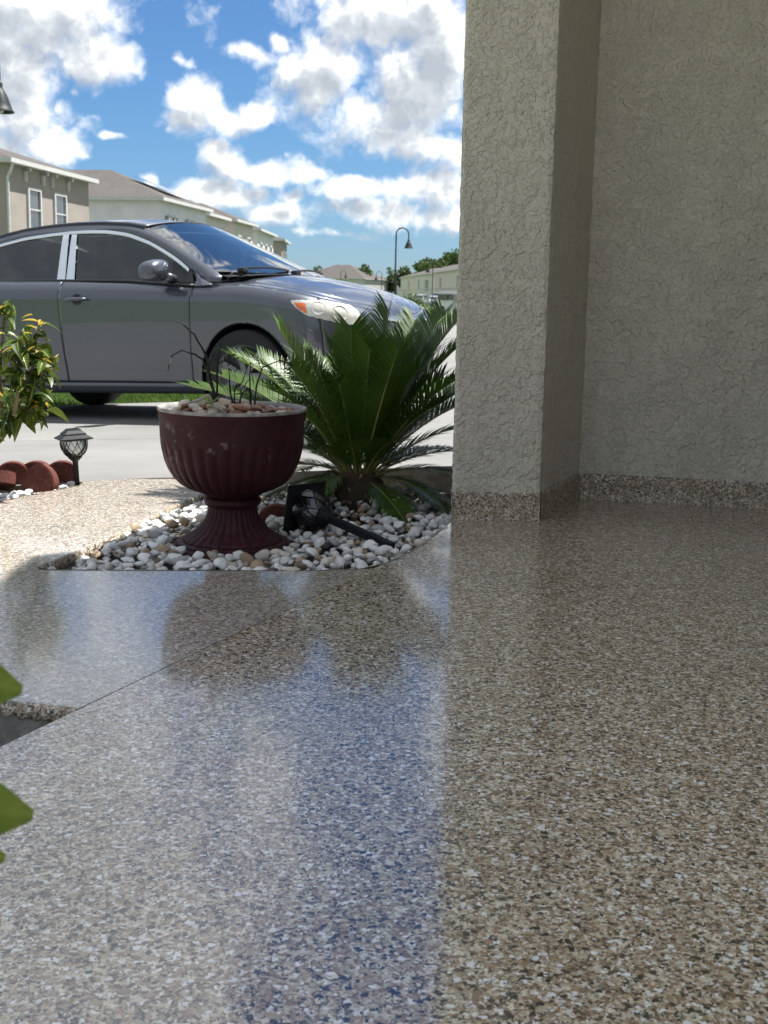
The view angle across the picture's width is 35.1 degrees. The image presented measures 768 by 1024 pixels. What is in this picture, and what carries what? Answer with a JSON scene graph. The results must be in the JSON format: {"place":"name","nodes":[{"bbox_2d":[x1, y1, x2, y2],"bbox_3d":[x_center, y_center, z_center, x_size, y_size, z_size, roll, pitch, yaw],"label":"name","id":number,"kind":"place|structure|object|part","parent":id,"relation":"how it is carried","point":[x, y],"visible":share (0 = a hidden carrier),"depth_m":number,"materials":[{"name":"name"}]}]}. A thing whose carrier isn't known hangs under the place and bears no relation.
{"place":"outdoors","nodes":[
{"label":"outdoors","id":0,"kind":"place"},
{"bbox_2d":[0,148,98,248],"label":"house","id":1,"kind":"structure","parent":0,"point":[35,193],"depth_m":49.53,"materials":[{"name":"beige paint"}]},
{"bbox_2d":[27,187,42,227],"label":"window","id":2,"kind":"structure","parent":1,"relation":"in","point":[34,197],"depth_m":49.18,"materials":[{"name":"grey glass"}]},
{"bbox_2d":[53,192,67,223],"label":"window","id":3,"kind":"structure","parent":1,"relation":"in","point":[60,203],"depth_m":51.70,"materials":[{"name":"grey glass"}]},
{"bbox_2d":[0,479,370,746],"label":"walkway","id":4,"kind":"structure","parent":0,"point":[79,639],"depth_m":3.12,"materials":[{"name":"beige stone"},{"name":"beige pebble"}]},
{"bbox_2d":[0,700,76,721],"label":"slab edge","id":5,"kind":"object","parent":4,"relation":"attached to","point":[22,710],"visible":0.81,"depth_m":2.32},
{"bbox_2d":[37,493,204,569],"bbox_3d":[-0.815,0.029,4.321,0.039,0.040,1.732,3,10,10],"label":"slab edge","id":6,"kind":"object","parent":4,"relation":"attached to","point":[65,561],"visible":0.62,"depth_m":3.83,"materials":[{"name":"beige concrete"}]},
{"bbox_2d":[0,434,452,492],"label":"driveway","id":7,"kind":"structure","parent":0,"point":[115,459],"depth_m":5.89,"materials":[{"name":"concrete"}]},
{"bbox_2d":[0,461,26,483],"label":"edging brick","id":8,"kind":"object","parent":7,"relation":"on","point":[18,468],"visible":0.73,"depth_m":5.00,"materials":[{"name":"red concrete"}]},
{"bbox_2d":[24,460,49,468],"bbox_3d":[-1.445,-0.145,5.057,0.128,0.135,0.055,1,10,-3],"label":"edging brick","id":9,"kind":"object","parent":7,"relation":"on","point":[28,465],"visible":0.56,"depth_m":5.02,"materials":[{"name":"red concrete"}]},
{"bbox_2d":[49,460,73,481],"bbox_3d":[-1.344,-0.147,5.077,0.128,0.135,0.055,0,10,-7],"label":"edging brick","id":10,"kind":"object","parent":7,"relation":"on","point":[63,469],"visible":0.45,"depth_m":5.05,"materials":[{"name":"red concrete"}]},
{"bbox_2d":[1,393,454,440],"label":"driveway","id":11,"kind":"structure","parent":0,"point":[119,421],"depth_m":8.42,"materials":[{"name":"concrete"}]},
{"bbox_2d":[0,220,432,404],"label":"parked car","id":12,"kind":"object","parent":11,"relation":"on","point":[112,301],"visible":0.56,"depth_m":8.60,"materials":[{"name":"grey paint"}]},
{"bbox_3d":[-2.745,-1.894,9.126,0.886,0.333,0.179,3,9,26],"label":"side window","id":13,"kind":"part","parent":12,"relation":"part of","materials":[{"name":"black glass"}]},
{"bbox_3d":[-2.748,-1.343,9.029,0.888,0.752,0.131,3,9,26],"label":"door","id":14,"kind":"part","parent":12,"relation":"part of","materials":[{"name":"grey paint"}]},
{"bbox_3d":[-1.827,-1.277,8.581,1.155,0.732,0.131,3,9,26],"label":"door","id":15,"kind":"part","parent":12,"relation":"part of","materials":[{"name":"grey paint"}]},
{"bbox_3d":[-1.779,-1.804,8.639,1.171,0.357,0.185,6,11,28],"label":"side window","id":16,"kind":"part","parent":12,"relation":"part of","materials":[{"name":"black glass"}]},
{"bbox_3d":[-1.153,-2.001,9.896,1.171,0.362,0.178,6,11,24],"label":"side window","id":17,"kind":"part","parent":12,"relation":"part of","materials":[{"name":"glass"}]},
{"bbox_2d":[0,0,465,278],"label":"sky","id":18,"kind":"structure","parent":0,"point":[332,128],"materials":[{"name":"blue"}]},
{"bbox_2d":[0,499,767,1023],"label":"porch floor","id":19,"kind":"structure","parent":0,"point":[484,773],"depth_m":1.90,"materials":[{"name":"grey stone"}]},
{"bbox_2d":[0,665,33,863],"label":"potted plant","id":20,"kind":"object","parent":19,"relation":"on","point":[16,811],"visible":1,"depth_m":0.75,"materials":[{"name":"green plant"}]},
{"bbox_2d":[423,304,456,324],"bbox_3d":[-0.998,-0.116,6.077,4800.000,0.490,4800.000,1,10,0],"label":"lawn ground","id":21,"kind":"structure","parent":0,"point":[445,315],"depth_m":82.43,"materials":[{"name":"green plant"}]},
{"bbox_2d":[3,392,209,406],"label":"grass","id":22,"kind":"structure","parent":21,"relation":"on","point":[63,399],"depth_m":11.42,"materials":[{"name":"green plant"}]},
{"bbox_2d":[70,170,213,223],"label":"house","id":23,"kind":"structure","parent":21,"relation":"on","point":[113,195],"depth_m":65.27,"materials":[{"name":"beige paint"}]},
{"bbox_2d":[165,214,177,220],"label":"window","id":24,"kind":"structure","parent":23,"relation":"in","point":[170,217],"depth_m":66.40,"materials":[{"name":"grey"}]},
{"bbox_2d":[206,212,231,229],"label":"house","id":25,"kind":"structure","parent":21,"relation":"on","point":[216,219],"depth_m":76.92,"materials":[{"name":"beige paint"}]},
{"bbox_2d":[198,203,258,242],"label":"house","id":26,"kind":"structure","parent":21,"relation":"on","point":[240,227],"depth_m":84.74,"materials":[{"name":"beige paint"}]},
{"bbox_2d":[253,227,277,252],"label":"house","id":27,"kind":"structure","parent":21,"relation":"on","point":[262,238],"depth_m":97.03,"materials":[{"name":"beige paint"}]},
{"bbox_2d":[273,237,290,258],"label":"house","id":28,"kind":"structure","parent":21,"relation":"on","point":[280,246],"depth_m":111.13,"materials":[{"name":"beige paint"}]},
{"bbox_2d":[313,265,322,270],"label":"oak tree","id":29,"kind":"object","parent":21,"relation":"on","point":[316,269],"visible":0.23,"depth_m":333.06,"materials":[{"name":"green plant"}]},
{"bbox_2d":[318,265,387,291],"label":"house","id":30,"kind":"structure","parent":21,"relation":"on","point":[355,275],"depth_m":330.03,"materials":[{"name":"white paint"}]},
{"bbox_2d":[358,264,372,274],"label":"oak tree","id":31,"kind":"object","parent":21,"relation":"on","point":[365,268],"visible":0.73,"depth_m":332.78,"materials":[{"name":"green plant"}]},
{"bbox_2d":[386,267,396,292],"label":"oak tree","id":32,"kind":"object","parent":21,"relation":"on","point":[390,272],"visible":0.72,"depth_m":337.81,"materials":[{"name":"green plant"}]},
{"bbox_2d":[387,273,397,292],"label":"oak tree","id":33,"kind":"object","parent":21,"relation":"on","point":[390,284],"visible":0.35,"depth_m":338.09,"materials":[{"name":"green plant"}]},
{"bbox_2d":[391,275,396,294],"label":"street lamp","id":34,"kind":"object","parent":21,"relation":"on","point":[392,281],"visible":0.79,"depth_m":178.73,"materials":[{"name":"black metal"}]},
{"bbox_2d":[390,272,413,296],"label":"house","id":35,"kind":"structure","parent":21,"relation":"on","point":[399,291],"depth_m":323.81,"materials":[{"name":"beige paint"}]},
{"bbox_2d":[394,227,411,294],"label":"street lamp","id":36,"kind":"object","parent":21,"relation":"on","point":[408,245],"visible":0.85,"depth_m":81.07,"materials":[{"name":"black metal"}]},
{"bbox_2d":[393,265,417,287],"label":"oak tree","id":37,"kind":"object","parent":21,"relation":"on","point":[404,271],"visible":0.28,"depth_m":323.54,"materials":[{"name":"green plant"}]},
{"bbox_2d":[406,295,425,305],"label":"hedge bush","id":38,"kind":"object","parent":21,"relation":"on","point":[417,300],"visible":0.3,"depth_m":173.19,"materials":[{"name":"green plant"}]},
{"bbox_2d":[404,293,429,307],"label":"hedge bush","id":39,"kind":"object","parent":21,"relation":"on","point":[416,300],"visible":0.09,"depth_m":118.23,"materials":[{"name":"green plant"}]},
{"bbox_2d":[400,268,438,297],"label":"house","id":40,"kind":"structure","parent":21,"relation":"on","point":[408,284],"depth_m":285.06,"materials":[{"name":"paint"}]},
{"bbox_2d":[412,257,445,271],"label":"oak tree","id":41,"kind":"object","parent":21,"relation":"on","point":[421,265],"visible":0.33,"depth_m":314.46,"materials":[{"name":"green plant"}]},
{"bbox_2d":[426,262,432,306],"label":"street lamp","id":42,"kind":"object","parent":21,"relation":"on","point":[427,270],"visible":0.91,"depth_m":147.26,"materials":[{"name":"grey metal"}]},
{"bbox_2d":[428,295,436,305],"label":"parked suv","id":43,"kind":"object","parent":21,"relation":"on","point":[430,298],"visible":0.28,"depth_m":166.26,"materials":[{"name":"silver metal"}]},
{"bbox_2d":[413,264,458,297],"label":"house","id":44,"kind":"structure","parent":21,"relation":"on","point":[423,282],"depth_m":260.57,"materials":[{"name":"paint"}]},
{"bbox_2d":[425,279,428,290],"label":"window","id":45,"kind":"structure","parent":44,"relation":"in","point":[426,281],"depth_m":257.49,"materials":[{"name":"grey glass"}]},
{"bbox_2d":[433,265,457,291],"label":"house","id":46,"kind":"structure","parent":21,"relation":"on","point":[446,279],"depth_m":227.39,"materials":[{"name":"beige paint"}]},
{"bbox_2d":[432,248,458,265],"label":"oak tree","id":47,"kind":"object","parent":21,"relation":"on","point":[449,258],"visible":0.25,"depth_m":321.53,"materials":[{"name":"green plant"}]},
{"bbox_2d":[436,291,456,311],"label":"parked suv","id":48,"kind":"object","parent":21,"relation":"on","point":[447,299],"visible":0.09,"depth_m":83.06,"materials":[{"name":"white paint"}]},
{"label":"window","id":49,"kind":"part","parent":48,"relation":"part of","materials":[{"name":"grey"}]},
{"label":"window","id":50,"kind":"part","parent":48,"relation":"part of","materials":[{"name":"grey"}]},
{"bbox_2d":[451,0,767,520],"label":"house","id":51,"kind":"structure","parent":21,"relation":"on","point":[612,319],"depth_m":4.53,"materials":[{"name":"paint"}]},
{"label":"planting bed","id":52,"kind":"structure","parent":21,"relation":"on","visible":0},
{"bbox_2d":[0,481,74,500],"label":"gravel bed","id":53,"kind":"object","parent":52,"relation":"on","point":[12,494],"visible":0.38,"depth_m":4.72,"materials":[{"name":"stone"}]},
{"bbox_2d":[0,470,15,490],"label":"edging brick","id":54,"kind":"object","parent":53,"relation":"on","point":[7,480],"visible":1,"depth_m":4.83,"materials":[{"name":"red concrete"}]},
{"bbox_2d":[0,299,68,442],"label":"croton bush","id":55,"kind":"object","parent":53,"relation":"on","point":[34,412],"visible":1,"depth_m":4.58,"materials":[{"name":"green plant"}]},
{"bbox_2d":[17,463,58,493],"bbox_3d":[-1.373,-0.121,4.856,0.135,0.128,0.055,-33,-9,8],"label":"edging brick","id":56,"kind":"object","parent":53,"relation":"on","point":[36,478],"visible":0.84,"depth_m":4.83,"materials":[{"name":"red concrete"}]},
{"bbox_2d":[54,428,92,485],"bbox_3d":[-1.268,-0.165,5.007,0.130,0.358,0.130,-7,11,-27],"label":"path light","id":57,"kind":"object","parent":53,"relation":"on","point":[66,435],"visible":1,"depth_m":4.97,"materials":[{"name":"black glass"}]},
{"bbox_2d":[431,359,455,378],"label":"pavement","id":58,"kind":"structure","parent":0,"point":[451,363],"depth_m":17.50,"materials":[{"name":"concrete"}]},
{"bbox_2d":[434,325,456,358],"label":"pavement","id":59,"kind":"structure","parent":0,"point":[451,334],"depth_m":32.30,"materials":[{"name":"concrete"}]},
{"label":"road","id":60,"kind":"structure","parent":0,"visible":0},
{"bbox_2d":[0,77,14,113],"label":"street lamp","id":61,"kind":"object","parent":60,"relation":"on","point":[5,106],"visible":1,"depth_m":23.88,"materials":[{"name":"grey metal"}]},
{"bbox_2d":[412,294,427,304],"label":"parked suv","id":62,"kind":"object","parent":60,"relation":"on","point":[424,299],"visible":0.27,"depth_m":182.24,"materials":[{"name":"silver metal"}]},
{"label":"planting bed","id":63,"kind":"structure","parent":0,"visible":0},
{"bbox_2d":[48,482,451,570],"bbox_3d":[-0.304,0.046,4.240,1.065,0.101,1.881,3,10,13],"label":"gravel bed","id":64,"kind":"object","parent":63,"relation":"on","point":[153,547],"visible":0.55,"depth_m":3.90,"materials":[{"name":"white gravel"}]},
{"bbox_2d":[157,398,306,567],"bbox_3d":[-0.486,-0.108,3.903,0.472,0.511,0.472,1,10,0],"label":"urn planter","id":65,"kind":"object","parent":64,"relation":"on","point":[234,462],"visible":0.97,"depth_m":3.74,"materials":[{"name":"maroon plastic"},{"name":"tan and white pebbles"}]},
{"bbox_2d":[192,394,211,402],"bbox_3d":[-0.569,-0.355,3.808,0.064,0.032,0.010,1,10,0],"label":"dry twig","id":66,"kind":"object","parent":65,"relation":"on","point":[201,398],"visible":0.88,"depth_m":3.81,"materials":[{"name":"wood"}]},
{"bbox_2d":[204,397,218,406],"bbox_3d":[-0.532,-0.341,3.760,0.046,0.032,0.030,1,10,0],"label":"leaf","id":67,"kind":"object","parent":65,"relation":"on","point":[211,402],"visible":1,"depth_m":3.76,"materials":[{"name":"green plant"}]},
{"bbox_2d":[216,402,225,412],"bbox_3d":[-0.502,-0.321,3.743,0.031,0.039,0.009,1,10,0],"label":"dry twig","id":68,"kind":"object","parent":65,"relation":"on","point":[219,406],"visible":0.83,"depth_m":3.74,"materials":[{"name":"wood"}]},
{"bbox_2d":[167,320,292,404],"bbox_3d":[-0.485,-0.459,3.845,0.395,0.289,0.078,-1,10,-10],"label":"dead plant","id":69,"kind":"object","parent":65,"relation":"on","point":[214,394],"visible":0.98,"depth_m":3.83,"materials":[{"name":"black plant"}]},
{"bbox_2d":[38,520,451,570],"bbox_3d":[-0.234,0.149,3.699,1.512,0.037,0.479,-6,12,-36],"label":"slab edge","id":70,"kind":"object","parent":64,"relation":"on","point":[371,567],"visible":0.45,"depth_m":3.57,"materials":[{"name":"grey concrete"}]},
{"bbox_2d":[259,504,284,531],"bbox_3d":[-0.385,0.040,4.355,0.128,0.135,0.055,0,10,-4],"label":"edging brick","id":71,"kind":"object","parent":64,"relation":"on","point":[267,511],"visible":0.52,"depth_m":4.32,"materials":[{"name":"red concrete"}]},
{"bbox_2d":[282,481,394,548],"bbox_3d":[-0.141,0.040,4.029,0.473,0.172,0.172,23,22,40],"label":"path light","id":72,"kind":"object","parent":64,"relation":"on","point":[308,506],"visible":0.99,"depth_m":4.09,"materials":[{"name":"black plastic"}]},
{"bbox_2d":[177,291,456,534],"bbox_3d":[-0.087,-0.382,4.817,1.208,0.991,1.062,10,13,41],"label":"sago palm","id":73,"kind":"object","parent":63,"relation":"on","point":[360,402],"visible":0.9,"depth_m":4.54,"materials":[{"name":"green plant"}]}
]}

